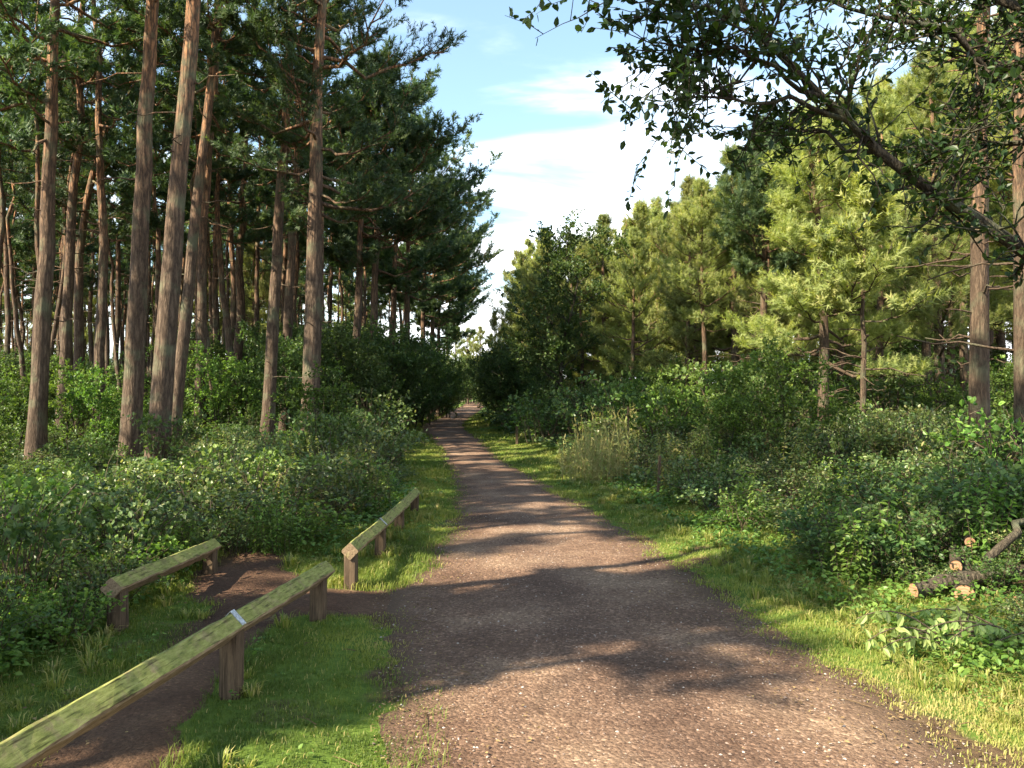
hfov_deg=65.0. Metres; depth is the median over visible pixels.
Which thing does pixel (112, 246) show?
pine tree
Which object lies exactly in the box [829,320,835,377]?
young pine
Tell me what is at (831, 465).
nettle clump
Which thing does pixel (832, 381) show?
sapling
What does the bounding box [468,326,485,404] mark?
young pine
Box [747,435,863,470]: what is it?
bramble bush
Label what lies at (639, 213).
pine tree
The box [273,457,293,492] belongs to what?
nettle clump
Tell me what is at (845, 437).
bramble bush
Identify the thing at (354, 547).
knee rail
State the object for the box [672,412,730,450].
dark bush
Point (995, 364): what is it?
green bush
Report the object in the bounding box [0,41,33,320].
pine tree
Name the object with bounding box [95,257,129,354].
pine tree
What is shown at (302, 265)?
pine tree
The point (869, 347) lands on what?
young pine
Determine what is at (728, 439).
dark bush
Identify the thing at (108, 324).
pine tree
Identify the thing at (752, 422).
bramble bush
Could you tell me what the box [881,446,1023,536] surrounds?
dark bush
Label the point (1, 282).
young pine
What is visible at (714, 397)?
sapling
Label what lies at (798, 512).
bramble bush
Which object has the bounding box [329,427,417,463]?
dark bush
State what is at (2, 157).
pine tree
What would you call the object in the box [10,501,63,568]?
nettle clump
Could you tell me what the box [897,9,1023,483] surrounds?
pine tree
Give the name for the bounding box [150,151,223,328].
pine tree
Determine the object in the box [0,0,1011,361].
sky
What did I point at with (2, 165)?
pine tree
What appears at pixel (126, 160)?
pine tree
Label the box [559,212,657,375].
pine tree
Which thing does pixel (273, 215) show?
pine tree
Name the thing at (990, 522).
nettle clump
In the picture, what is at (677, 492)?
nettle clump
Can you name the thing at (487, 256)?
pine tree
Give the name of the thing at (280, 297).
pine tree
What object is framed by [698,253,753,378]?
young pine
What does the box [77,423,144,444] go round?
bramble bush
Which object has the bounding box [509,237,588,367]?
young pine
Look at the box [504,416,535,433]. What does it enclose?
green bush
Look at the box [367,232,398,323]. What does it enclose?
pine tree
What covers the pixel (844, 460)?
nettle clump
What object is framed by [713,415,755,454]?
willowherb clump
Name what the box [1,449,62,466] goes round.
bramble bush
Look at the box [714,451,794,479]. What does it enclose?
bramble bush
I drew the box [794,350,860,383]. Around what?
dark bush
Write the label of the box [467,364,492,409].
leafy shrub
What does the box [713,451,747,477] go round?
nettle clump
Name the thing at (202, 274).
pine tree
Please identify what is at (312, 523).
green bush
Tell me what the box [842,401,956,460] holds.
bramble bush
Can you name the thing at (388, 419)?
bramble bush
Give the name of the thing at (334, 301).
pine tree
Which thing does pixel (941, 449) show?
green bush
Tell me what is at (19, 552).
nettle clump
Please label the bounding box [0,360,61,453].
sapling
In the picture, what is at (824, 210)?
young pine
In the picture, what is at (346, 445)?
nettle clump
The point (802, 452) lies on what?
willowherb clump
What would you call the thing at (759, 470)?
bramble bush
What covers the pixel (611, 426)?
bramble bush
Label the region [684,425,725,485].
willowherb clump
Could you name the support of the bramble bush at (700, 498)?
on the ground at (362, 696)
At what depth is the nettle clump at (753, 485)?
9.76 m
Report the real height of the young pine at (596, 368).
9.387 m
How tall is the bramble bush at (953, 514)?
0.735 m
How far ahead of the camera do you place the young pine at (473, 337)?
139.90 m
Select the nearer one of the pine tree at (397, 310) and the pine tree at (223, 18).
the pine tree at (223, 18)
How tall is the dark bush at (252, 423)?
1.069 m
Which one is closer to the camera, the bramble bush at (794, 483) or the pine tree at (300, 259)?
the bramble bush at (794, 483)
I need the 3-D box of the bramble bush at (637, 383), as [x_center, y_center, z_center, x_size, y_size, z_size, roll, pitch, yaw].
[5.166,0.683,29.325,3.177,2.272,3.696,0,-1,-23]
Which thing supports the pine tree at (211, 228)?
on the ground at (362, 696)
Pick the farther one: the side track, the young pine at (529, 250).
the young pine at (529, 250)
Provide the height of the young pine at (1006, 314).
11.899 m
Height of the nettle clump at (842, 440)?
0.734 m
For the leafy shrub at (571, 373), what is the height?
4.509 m
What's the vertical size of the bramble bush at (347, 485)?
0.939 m
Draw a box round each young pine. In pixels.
[0,272,14,358]
[10,298,31,351]
[51,262,114,364]
[72,289,95,355]
[149,289,154,348]
[186,213,264,326]
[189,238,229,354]
[220,220,282,349]
[248,271,281,335]
[324,276,368,326]
[335,267,401,336]
[449,326,471,404]
[461,327,475,404]
[465,330,481,402]
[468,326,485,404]
[474,310,503,352]
[486,249,522,341]
[489,302,516,349]
[491,252,543,362]
[497,237,551,344]
[500,244,564,358]
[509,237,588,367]
[513,251,556,324]
[515,230,567,357]
[545,231,616,371]
[554,245,617,394]
[555,243,610,382]
[568,242,635,370]
[578,243,612,375]
[584,238,647,381]
[588,225,679,402]
[592,216,657,381]
[601,218,673,358]
[620,207,698,364]
[635,233,722,388]
[640,206,730,393]
[643,205,660,373]
[649,195,663,226]
[649,199,707,384]
[651,177,749,412]
[652,217,672,331]
[656,188,753,384]
[656,199,683,330]
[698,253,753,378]
[700,189,815,374]
[716,178,835,391]
[717,180,777,368]
[751,181,816,384]
[774,146,845,369]
[786,129,931,398]
[791,119,859,379]
[796,94,903,388]
[803,84,968,410]
[805,107,836,350]
[816,73,969,349]
[828,78,918,320]
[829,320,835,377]
[842,40,1012,401]
[846,73,990,368]
[849,59,1005,414]
[896,62,1006,390]
[902,68,1012,399]
[914,111,1012,386]
[942,9,1012,342]
[944,9,1011,355]
[945,46,1005,343]
[969,81,1012,278]
[989,39,1012,354]
[989,56,1012,362]
[990,6,1011,341]
[990,41,1002,355]
[995,176,1012,221]
[995,311,1005,365]
[1002,129,1012,166]
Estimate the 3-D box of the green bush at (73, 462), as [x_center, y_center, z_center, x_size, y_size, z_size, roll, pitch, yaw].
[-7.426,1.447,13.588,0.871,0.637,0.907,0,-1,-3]
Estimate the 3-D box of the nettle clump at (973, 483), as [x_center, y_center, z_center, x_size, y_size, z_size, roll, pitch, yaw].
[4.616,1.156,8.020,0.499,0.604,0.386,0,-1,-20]
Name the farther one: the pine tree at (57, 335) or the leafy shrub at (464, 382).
the leafy shrub at (464, 382)
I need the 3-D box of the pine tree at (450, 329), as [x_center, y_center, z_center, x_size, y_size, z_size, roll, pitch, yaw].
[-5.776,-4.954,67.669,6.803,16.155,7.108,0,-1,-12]
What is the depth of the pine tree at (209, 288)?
47.23 m
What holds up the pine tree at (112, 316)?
on the ground at (362, 696)
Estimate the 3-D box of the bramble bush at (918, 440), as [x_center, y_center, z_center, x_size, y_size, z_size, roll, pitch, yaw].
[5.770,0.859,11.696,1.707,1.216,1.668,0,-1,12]
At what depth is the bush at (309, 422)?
15.60 m
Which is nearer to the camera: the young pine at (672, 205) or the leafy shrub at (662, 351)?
the leafy shrub at (662, 351)
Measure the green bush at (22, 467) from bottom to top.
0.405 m
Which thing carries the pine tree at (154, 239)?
on the ground at (362, 696)
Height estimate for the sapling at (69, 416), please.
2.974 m
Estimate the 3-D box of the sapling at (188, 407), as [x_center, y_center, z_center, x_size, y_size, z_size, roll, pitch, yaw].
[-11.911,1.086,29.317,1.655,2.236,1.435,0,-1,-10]
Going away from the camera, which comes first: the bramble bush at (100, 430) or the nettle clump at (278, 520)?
the nettle clump at (278, 520)
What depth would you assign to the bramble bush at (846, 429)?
13.99 m
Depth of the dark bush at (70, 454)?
17.88 m
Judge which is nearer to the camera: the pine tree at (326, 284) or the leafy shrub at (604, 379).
the leafy shrub at (604, 379)
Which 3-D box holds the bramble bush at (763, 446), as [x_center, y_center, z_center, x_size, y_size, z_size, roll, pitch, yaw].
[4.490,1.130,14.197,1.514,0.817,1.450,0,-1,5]
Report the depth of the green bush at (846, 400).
24.09 m
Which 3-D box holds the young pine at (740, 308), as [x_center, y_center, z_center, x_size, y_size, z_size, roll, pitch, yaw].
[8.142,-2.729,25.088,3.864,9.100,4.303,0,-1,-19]
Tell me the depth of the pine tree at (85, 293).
57.90 m
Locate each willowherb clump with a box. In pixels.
[137,463,189,518]
[204,428,234,466]
[258,459,297,500]
[289,436,318,457]
[307,462,349,521]
[342,442,393,518]
[353,427,386,456]
[618,421,645,447]
[644,434,686,489]
[650,429,698,482]
[673,432,692,455]
[678,430,720,477]
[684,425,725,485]
[692,402,724,456]
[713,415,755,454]
[752,412,792,456]
[758,447,783,475]
[779,408,842,486]
[856,405,902,478]
[863,410,910,476]
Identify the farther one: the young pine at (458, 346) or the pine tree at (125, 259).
the young pine at (458, 346)
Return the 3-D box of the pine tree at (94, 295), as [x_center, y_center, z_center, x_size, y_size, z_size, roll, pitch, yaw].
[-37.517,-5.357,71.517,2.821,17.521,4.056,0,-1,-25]
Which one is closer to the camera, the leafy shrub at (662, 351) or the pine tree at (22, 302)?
the leafy shrub at (662, 351)
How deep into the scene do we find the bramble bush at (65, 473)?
9.48 m
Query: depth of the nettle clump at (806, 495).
9.04 m
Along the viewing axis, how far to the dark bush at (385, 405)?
26.41 m
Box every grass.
[554,401,644,482]
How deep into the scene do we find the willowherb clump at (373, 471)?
10.58 m
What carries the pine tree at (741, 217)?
on the ground at (362, 696)
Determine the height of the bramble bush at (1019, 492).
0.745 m
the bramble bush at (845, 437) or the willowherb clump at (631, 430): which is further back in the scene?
the willowherb clump at (631, 430)
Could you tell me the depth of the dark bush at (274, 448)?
13.84 m
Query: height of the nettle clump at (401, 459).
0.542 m
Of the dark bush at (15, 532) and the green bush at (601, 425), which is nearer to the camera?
the dark bush at (15, 532)
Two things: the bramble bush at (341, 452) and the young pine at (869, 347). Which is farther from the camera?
the young pine at (869, 347)
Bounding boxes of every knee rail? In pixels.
[0,561,334,767]
[100,538,221,631]
[342,488,419,589]
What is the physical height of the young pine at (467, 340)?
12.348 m
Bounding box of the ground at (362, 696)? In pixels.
[0,398,1023,767]
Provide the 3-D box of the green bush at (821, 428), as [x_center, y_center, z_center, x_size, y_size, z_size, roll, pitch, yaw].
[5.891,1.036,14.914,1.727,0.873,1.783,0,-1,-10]
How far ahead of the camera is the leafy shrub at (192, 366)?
37.91 m
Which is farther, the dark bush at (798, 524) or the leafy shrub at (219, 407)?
the leafy shrub at (219, 407)
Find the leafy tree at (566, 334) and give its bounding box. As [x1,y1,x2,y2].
[483,209,637,401]
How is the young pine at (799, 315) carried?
on the ground at (362, 696)
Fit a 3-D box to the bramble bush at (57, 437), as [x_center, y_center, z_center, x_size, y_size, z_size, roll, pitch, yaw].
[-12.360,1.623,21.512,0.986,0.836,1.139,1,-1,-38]
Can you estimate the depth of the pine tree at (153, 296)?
66.05 m
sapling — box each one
[0,357,29,463]
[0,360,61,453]
[0,393,10,443]
[4,374,56,425]
[29,354,121,453]
[56,357,148,455]
[90,366,149,428]
[116,347,193,425]
[182,390,193,424]
[185,340,263,442]
[189,356,252,428]
[269,357,358,451]
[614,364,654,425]
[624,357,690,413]
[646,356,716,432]
[676,350,774,464]
[702,379,773,439]
[731,332,837,459]
[812,372,840,399]
[812,382,866,452]
[855,601,1023,656]
[899,608,1019,653]
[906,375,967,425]
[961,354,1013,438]
[990,371,1013,424]
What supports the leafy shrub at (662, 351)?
on the ground at (362, 696)
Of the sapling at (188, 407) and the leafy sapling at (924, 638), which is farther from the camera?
the sapling at (188, 407)
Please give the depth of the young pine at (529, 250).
69.38 m
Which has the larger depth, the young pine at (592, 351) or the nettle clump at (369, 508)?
the young pine at (592, 351)
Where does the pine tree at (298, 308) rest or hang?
on the ground at (362, 696)
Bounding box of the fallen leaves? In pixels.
[1,470,1011,767]
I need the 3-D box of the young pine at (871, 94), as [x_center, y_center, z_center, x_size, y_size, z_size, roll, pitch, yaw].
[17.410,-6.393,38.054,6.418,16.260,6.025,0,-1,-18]
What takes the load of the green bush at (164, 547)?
on the ground at (362, 696)
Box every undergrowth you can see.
[0,407,998,494]
[0,451,1023,763]
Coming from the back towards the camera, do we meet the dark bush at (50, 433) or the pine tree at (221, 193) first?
the pine tree at (221, 193)
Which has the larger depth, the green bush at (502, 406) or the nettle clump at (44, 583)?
the green bush at (502, 406)
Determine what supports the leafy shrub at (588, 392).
on the ground at (362, 696)
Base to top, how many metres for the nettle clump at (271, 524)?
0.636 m
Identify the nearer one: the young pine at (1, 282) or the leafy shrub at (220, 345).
the leafy shrub at (220, 345)
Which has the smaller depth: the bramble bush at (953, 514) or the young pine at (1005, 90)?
the bramble bush at (953, 514)
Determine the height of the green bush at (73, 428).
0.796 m
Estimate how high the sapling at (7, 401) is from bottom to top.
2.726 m
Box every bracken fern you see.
[479,414,519,430]
[532,438,583,450]
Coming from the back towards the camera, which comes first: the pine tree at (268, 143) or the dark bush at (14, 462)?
the pine tree at (268, 143)
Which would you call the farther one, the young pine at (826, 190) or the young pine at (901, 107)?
the young pine at (826, 190)
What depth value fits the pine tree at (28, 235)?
49.83 m
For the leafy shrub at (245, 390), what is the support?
on the ground at (362, 696)
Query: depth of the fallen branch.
6.41 m
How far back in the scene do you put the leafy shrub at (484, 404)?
62.88 m
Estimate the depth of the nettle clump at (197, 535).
7.35 m
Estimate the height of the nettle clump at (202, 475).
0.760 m
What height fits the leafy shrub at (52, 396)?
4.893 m
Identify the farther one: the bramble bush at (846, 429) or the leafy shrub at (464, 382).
the leafy shrub at (464, 382)
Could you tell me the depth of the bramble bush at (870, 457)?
10.42 m
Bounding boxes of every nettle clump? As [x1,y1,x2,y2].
[0,535,46,598]
[0,538,31,587]
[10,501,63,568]
[17,546,80,597]
[19,565,79,623]
[27,533,91,595]
[33,520,86,566]
[37,461,113,551]
[81,519,111,565]
[141,516,197,571]
[156,520,199,571]
[163,524,203,569]
[184,458,224,487]
[189,471,233,520]
[235,491,265,534]
[247,491,305,553]
[250,492,294,555]
[259,481,288,510]
[263,479,311,523]
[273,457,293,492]
[334,434,363,464]
[344,468,383,516]
[354,481,383,521]
[363,464,397,504]
[390,453,405,463]
[662,467,685,505]
[694,464,738,506]
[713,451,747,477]
[719,466,767,529]
[736,420,776,464]
[781,425,815,468]
[784,475,835,532]
[811,455,857,494]
[814,483,859,518]
[814,507,878,591]
[817,490,917,588]
[827,431,863,464]
[827,443,859,477]
[856,445,889,474]
[856,450,899,491]
[861,440,908,471]
[863,462,934,519]
[873,498,935,580]
[933,472,1013,565]
[952,472,986,521]
[971,470,1023,558]
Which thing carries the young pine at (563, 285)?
on the ground at (362, 696)
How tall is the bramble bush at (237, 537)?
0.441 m
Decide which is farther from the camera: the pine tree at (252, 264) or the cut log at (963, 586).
the pine tree at (252, 264)
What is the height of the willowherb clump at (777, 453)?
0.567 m
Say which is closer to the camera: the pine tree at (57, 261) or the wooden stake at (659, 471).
the wooden stake at (659, 471)
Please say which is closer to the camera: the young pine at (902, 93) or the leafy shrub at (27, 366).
the young pine at (902, 93)
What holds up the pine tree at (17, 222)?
on the ground at (362, 696)
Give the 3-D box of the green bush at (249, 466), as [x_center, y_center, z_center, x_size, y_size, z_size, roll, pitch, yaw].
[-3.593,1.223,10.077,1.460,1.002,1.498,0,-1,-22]
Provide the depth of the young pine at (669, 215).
43.34 m
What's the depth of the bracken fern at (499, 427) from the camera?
38.23 m
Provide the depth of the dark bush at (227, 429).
20.76 m
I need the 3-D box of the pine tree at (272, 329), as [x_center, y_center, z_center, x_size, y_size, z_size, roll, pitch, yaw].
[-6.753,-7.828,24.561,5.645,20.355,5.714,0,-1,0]
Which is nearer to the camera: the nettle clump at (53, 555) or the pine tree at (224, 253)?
the nettle clump at (53, 555)
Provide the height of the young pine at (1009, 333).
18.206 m
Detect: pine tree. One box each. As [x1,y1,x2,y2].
[0,0,91,350]
[0,0,163,439]
[0,0,178,461]
[0,2,34,275]
[0,13,20,164]
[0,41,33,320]
[0,64,34,424]
[0,66,35,417]
[0,114,32,289]
[0,178,17,427]
[0,179,60,316]
[0,193,33,319]
[0,202,32,331]
[1,69,16,170]
[1,305,4,319]
[2,206,31,348]
[3,163,55,349]
[4,278,30,320]
[5,99,95,322]
[6,2,179,437]
[6,148,95,340]
[7,162,35,362]
[9,84,98,315]
[9,212,32,334]
[10,193,60,362]
[12,212,23,221]
[15,27,115,421]
[17,215,58,295]
[19,276,32,350]
[21,213,88,355]
[23,65,131,310]
[29,45,137,361]
[31,0,171,426]
[51,243,57,330]
[53,227,109,320]
[54,226,114,339]
[56,74,122,423]
[58,55,168,384]
[59,106,133,412]
[64,115,127,385]
[83,170,116,369]
[84,218,114,310]
[87,242,97,347]
[88,0,167,460]
[88,0,199,360]
[88,217,129,372]
[94,212,128,330]
[94,272,114,358]
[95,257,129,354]
[104,43,220,333]
[108,128,166,315]
[108,204,151,366]
[108,282,123,314]
[109,59,215,372]
[110,242,152,316]
[112,0,275,452]
[113,197,160,395]
[115,121,189,316]
[116,216,163,382]
[121,245,154,313]
[128,0,234,466]
[129,144,168,401]
[135,0,281,440]
[140,0,249,426]
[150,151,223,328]
[159,45,255,357]
[160,16,272,424]
[164,74,246,349]
[168,129,239,420]
[184,169,230,317]
[184,223,229,316]
[189,73,258,316]
[192,55,274,344]
[196,18,302,422]
[199,0,369,443]
[205,0,467,447]
[209,220,235,265]
[210,122,265,347]
[219,0,384,433]
[223,250,230,299]
[229,179,283,327]
[234,83,292,334]
[235,213,265,342]
[237,56,331,323]
[237,180,283,308]
[246,138,288,329]
[252,95,338,338]
[253,100,308,324]
[260,175,306,295]
[263,164,306,322]
[265,210,283,333]
[271,1,372,408]
[275,114,328,291]
[296,263,304,326]
[297,236,332,302]
[297,288,302,324]
[298,236,324,296]
[300,34,482,396]
[300,257,328,299]
[307,143,357,327]
[323,53,503,390]
[323,213,338,321]
[323,273,348,319]
[324,177,362,324]
[324,224,355,290]
[324,232,338,281]
[332,271,355,321]
[332,272,355,320]
[335,270,366,322]
[336,225,383,326]
[343,105,489,416]
[353,239,391,331]
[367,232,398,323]
[370,233,401,321]
[378,143,499,425]
[386,255,405,323]
[387,221,415,339]
[397,174,494,421]
[399,224,503,420]
[411,254,486,416]
[425,270,491,410]
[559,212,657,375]
[581,198,684,380]
[641,173,730,364]
[660,142,810,375]
[708,114,826,376]
[712,94,941,428]
[794,160,955,418]
[885,0,1012,453]
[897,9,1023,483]
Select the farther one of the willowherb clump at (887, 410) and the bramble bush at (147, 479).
the willowherb clump at (887, 410)
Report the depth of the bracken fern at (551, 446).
23.35 m
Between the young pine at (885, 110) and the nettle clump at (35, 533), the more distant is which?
the young pine at (885, 110)
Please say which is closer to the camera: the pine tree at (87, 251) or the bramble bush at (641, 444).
the bramble bush at (641, 444)
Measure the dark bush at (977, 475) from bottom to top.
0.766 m
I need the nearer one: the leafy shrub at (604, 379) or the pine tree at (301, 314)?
the leafy shrub at (604, 379)
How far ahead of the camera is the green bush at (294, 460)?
13.04 m
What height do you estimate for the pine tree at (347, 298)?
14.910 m
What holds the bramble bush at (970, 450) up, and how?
on the ground at (362, 696)
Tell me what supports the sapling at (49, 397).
on the ground at (362, 696)
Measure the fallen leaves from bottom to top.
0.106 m
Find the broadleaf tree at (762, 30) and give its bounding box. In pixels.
[505,0,1023,288]
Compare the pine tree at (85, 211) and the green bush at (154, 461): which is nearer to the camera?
the green bush at (154, 461)
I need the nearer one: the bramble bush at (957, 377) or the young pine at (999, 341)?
the bramble bush at (957, 377)
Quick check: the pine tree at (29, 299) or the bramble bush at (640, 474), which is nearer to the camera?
the bramble bush at (640, 474)
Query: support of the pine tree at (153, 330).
on the ground at (362, 696)
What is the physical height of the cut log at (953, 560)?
0.176 m
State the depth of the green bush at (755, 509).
9.30 m
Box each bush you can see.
[0,424,22,445]
[0,436,24,455]
[0,460,68,475]
[0,464,125,612]
[0,467,47,478]
[0,468,125,549]
[0,486,20,508]
[0,556,62,658]
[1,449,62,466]
[1,573,135,647]
[6,454,52,472]
[16,451,186,535]
[19,471,170,561]
[28,532,188,613]
[29,464,197,504]
[35,437,109,465]
[45,453,95,480]
[48,421,82,440]
[48,427,69,444]
[48,432,72,456]
[49,424,85,437]
[58,472,208,571]
[61,465,139,493]
[70,426,145,451]
[76,439,138,475]
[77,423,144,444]
[81,454,141,474]
[81,522,205,583]
[99,450,252,522]
[115,409,209,463]
[115,472,287,551]
[118,456,169,473]
[144,501,253,569]
[162,444,283,516]
[167,435,296,498]
[169,449,343,526]
[171,431,262,484]
[172,454,201,472]
[182,417,203,443]
[182,426,201,445]
[183,417,219,442]
[196,453,305,494]
[199,510,269,555]
[200,432,265,447]
[202,419,244,442]
[209,419,268,451]
[212,421,313,459]
[224,404,261,430]
[228,440,294,471]
[235,413,283,438]
[239,497,364,541]
[263,411,355,455]
[269,402,362,455]
[270,507,335,544]
[272,474,373,499]
[274,434,411,486]
[275,453,324,477]
[278,451,358,462]
[281,452,398,523]
[292,441,406,513]
[295,406,390,451]
[325,382,419,438]
[328,462,402,487]
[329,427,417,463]
[335,413,428,469]
[340,403,416,439]
[486,409,541,431]
[487,394,534,423]
[503,409,585,438]
[504,386,586,442]
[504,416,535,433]
[521,412,575,438]
[532,376,577,404]
[533,378,632,440]
[535,385,581,413]
[570,406,653,446]
[571,368,674,431]
[575,413,675,449]
[609,433,669,462]
[614,373,709,405]
[619,385,714,453]
[624,433,698,471]
[625,377,719,427]
[625,463,673,486]
[639,417,727,455]
[649,448,756,504]
[669,354,807,425]
[669,471,727,491]
[670,394,764,425]
[670,473,794,515]
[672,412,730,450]
[673,449,760,476]
[693,435,757,463]
[697,384,817,423]
[699,495,784,533]
[710,357,831,444]
[710,402,798,449]
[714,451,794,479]
[725,426,809,469]
[727,454,812,493]
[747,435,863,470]
[754,461,837,508]
[757,475,862,511]
[757,493,866,537]
[759,500,905,540]
[770,424,819,441]
[770,495,903,566]
[776,371,817,411]
[777,363,818,392]
[781,519,906,569]
[783,414,905,476]
[788,417,875,441]
[791,420,894,483]
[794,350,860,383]
[801,393,894,425]
[803,495,952,585]
[804,359,912,402]
[808,415,873,436]
[810,387,873,409]
[816,374,896,409]
[821,420,900,440]
[822,453,947,515]
[829,349,968,421]
[836,487,995,566]
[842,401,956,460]
[844,398,946,451]
[846,393,955,414]
[851,402,962,477]
[851,445,948,489]
[857,472,1022,523]
[875,445,1016,501]
[876,554,958,585]
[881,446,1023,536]
[887,385,931,416]
[894,411,967,460]
[895,516,995,562]
[904,417,1010,466]
[909,456,1023,532]
[912,365,1010,392]
[916,423,1012,468]
[925,400,1010,426]
[928,415,1023,477]
[929,387,1013,413]
[938,396,1023,484]
[947,395,1012,440]
[947,456,1020,498]
[947,546,1023,594]
[954,366,1013,399]
[976,522,1023,564]
[982,473,1023,512]
[988,589,1023,627]
[991,355,1007,384]
[991,355,1011,390]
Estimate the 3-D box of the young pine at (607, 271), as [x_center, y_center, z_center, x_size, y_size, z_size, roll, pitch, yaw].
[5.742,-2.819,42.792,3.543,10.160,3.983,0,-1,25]
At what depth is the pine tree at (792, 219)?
17.82 m
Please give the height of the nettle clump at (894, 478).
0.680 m
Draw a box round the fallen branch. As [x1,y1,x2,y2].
[981,499,1023,564]
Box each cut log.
[909,564,1023,598]
[944,536,962,571]
[951,546,985,604]
[962,517,975,546]
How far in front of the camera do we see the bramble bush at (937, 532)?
7.13 m
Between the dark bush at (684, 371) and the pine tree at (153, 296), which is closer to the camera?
the dark bush at (684, 371)
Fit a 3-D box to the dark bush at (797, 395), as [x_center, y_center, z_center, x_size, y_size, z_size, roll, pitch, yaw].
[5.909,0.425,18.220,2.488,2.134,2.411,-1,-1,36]
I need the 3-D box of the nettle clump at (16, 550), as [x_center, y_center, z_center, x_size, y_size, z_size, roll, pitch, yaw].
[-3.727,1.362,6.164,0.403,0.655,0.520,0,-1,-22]
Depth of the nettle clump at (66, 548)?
7.21 m
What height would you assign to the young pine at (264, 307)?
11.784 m
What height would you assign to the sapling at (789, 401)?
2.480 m
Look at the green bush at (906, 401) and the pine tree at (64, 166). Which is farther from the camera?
the pine tree at (64, 166)
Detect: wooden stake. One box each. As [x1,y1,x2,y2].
[516,426,517,443]
[627,407,628,457]
[656,455,660,496]
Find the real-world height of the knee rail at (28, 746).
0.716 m
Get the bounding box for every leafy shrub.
[0,342,55,424]
[0,347,56,421]
[10,345,50,374]
[16,343,91,422]
[26,348,87,364]
[84,353,145,417]
[146,322,263,422]
[185,359,251,417]
[210,321,277,423]
[219,346,278,422]
[233,317,331,423]
[234,330,359,429]
[239,365,277,419]
[256,305,379,415]
[261,307,409,417]
[281,311,389,403]
[325,314,446,416]
[342,312,430,422]
[358,332,434,430]
[384,330,463,407]
[390,332,465,427]
[405,331,468,425]
[425,355,465,421]
[434,350,475,417]
[436,347,469,406]
[450,355,472,410]
[454,354,471,407]
[463,334,524,415]
[464,337,534,418]
[465,337,548,421]
[466,358,488,400]
[467,348,499,410]
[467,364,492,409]
[486,353,557,414]
[512,351,571,392]
[529,370,573,407]
[536,391,573,434]
[563,355,588,397]
[567,383,612,425]
[570,345,624,391]
[574,375,614,412]
[602,343,683,387]
[606,378,643,412]
[785,356,835,382]
[829,350,859,383]
[845,320,951,392]
[912,344,968,383]
[957,340,1012,377]
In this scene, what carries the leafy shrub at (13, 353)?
on the ground at (362, 696)
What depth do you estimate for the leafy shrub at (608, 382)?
30.30 m
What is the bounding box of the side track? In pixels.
[30,550,391,767]
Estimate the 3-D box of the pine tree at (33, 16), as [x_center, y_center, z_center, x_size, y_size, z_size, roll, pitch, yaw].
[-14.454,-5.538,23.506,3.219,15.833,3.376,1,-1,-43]
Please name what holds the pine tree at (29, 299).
on the ground at (362, 696)
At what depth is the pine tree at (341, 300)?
43.31 m
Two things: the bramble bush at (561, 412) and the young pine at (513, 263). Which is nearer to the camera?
the bramble bush at (561, 412)
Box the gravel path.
[378,403,963,767]
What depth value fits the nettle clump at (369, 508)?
10.13 m
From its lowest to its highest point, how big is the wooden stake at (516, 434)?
0.820 m
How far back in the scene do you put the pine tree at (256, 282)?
44.97 m
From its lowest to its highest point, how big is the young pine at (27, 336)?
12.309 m
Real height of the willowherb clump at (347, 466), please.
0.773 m
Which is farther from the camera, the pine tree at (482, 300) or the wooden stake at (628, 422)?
the pine tree at (482, 300)
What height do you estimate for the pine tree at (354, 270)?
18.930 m
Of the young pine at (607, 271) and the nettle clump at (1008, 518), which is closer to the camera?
the nettle clump at (1008, 518)
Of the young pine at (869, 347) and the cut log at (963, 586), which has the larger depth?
the young pine at (869, 347)
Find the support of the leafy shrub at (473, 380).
on the ground at (362, 696)
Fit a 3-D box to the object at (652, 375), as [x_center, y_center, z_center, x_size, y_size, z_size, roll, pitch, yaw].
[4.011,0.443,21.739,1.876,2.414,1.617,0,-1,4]
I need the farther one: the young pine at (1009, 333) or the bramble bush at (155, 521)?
the young pine at (1009, 333)
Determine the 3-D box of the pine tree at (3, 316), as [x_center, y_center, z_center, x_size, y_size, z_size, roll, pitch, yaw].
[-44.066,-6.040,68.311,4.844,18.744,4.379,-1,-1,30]
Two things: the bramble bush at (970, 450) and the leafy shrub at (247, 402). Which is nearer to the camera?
the bramble bush at (970, 450)
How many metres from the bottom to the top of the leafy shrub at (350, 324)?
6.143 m
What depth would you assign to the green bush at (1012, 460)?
8.77 m
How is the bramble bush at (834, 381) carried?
on the ground at (362, 696)
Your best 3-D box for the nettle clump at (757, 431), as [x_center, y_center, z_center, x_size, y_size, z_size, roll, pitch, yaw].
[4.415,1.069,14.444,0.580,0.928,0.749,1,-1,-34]
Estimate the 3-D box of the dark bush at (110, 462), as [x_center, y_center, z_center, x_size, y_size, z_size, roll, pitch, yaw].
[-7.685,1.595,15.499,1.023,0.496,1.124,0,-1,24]
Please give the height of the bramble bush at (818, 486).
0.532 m
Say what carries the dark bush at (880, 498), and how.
on the ground at (362, 696)
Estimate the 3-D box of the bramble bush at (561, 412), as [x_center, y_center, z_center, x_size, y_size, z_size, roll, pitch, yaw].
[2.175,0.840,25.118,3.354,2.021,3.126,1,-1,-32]
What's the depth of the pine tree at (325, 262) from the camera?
62.23 m
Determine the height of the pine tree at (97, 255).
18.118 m
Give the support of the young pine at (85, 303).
on the ground at (362, 696)
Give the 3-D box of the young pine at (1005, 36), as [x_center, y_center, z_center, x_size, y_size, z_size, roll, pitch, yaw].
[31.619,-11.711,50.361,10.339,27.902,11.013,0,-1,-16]
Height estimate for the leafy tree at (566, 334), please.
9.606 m

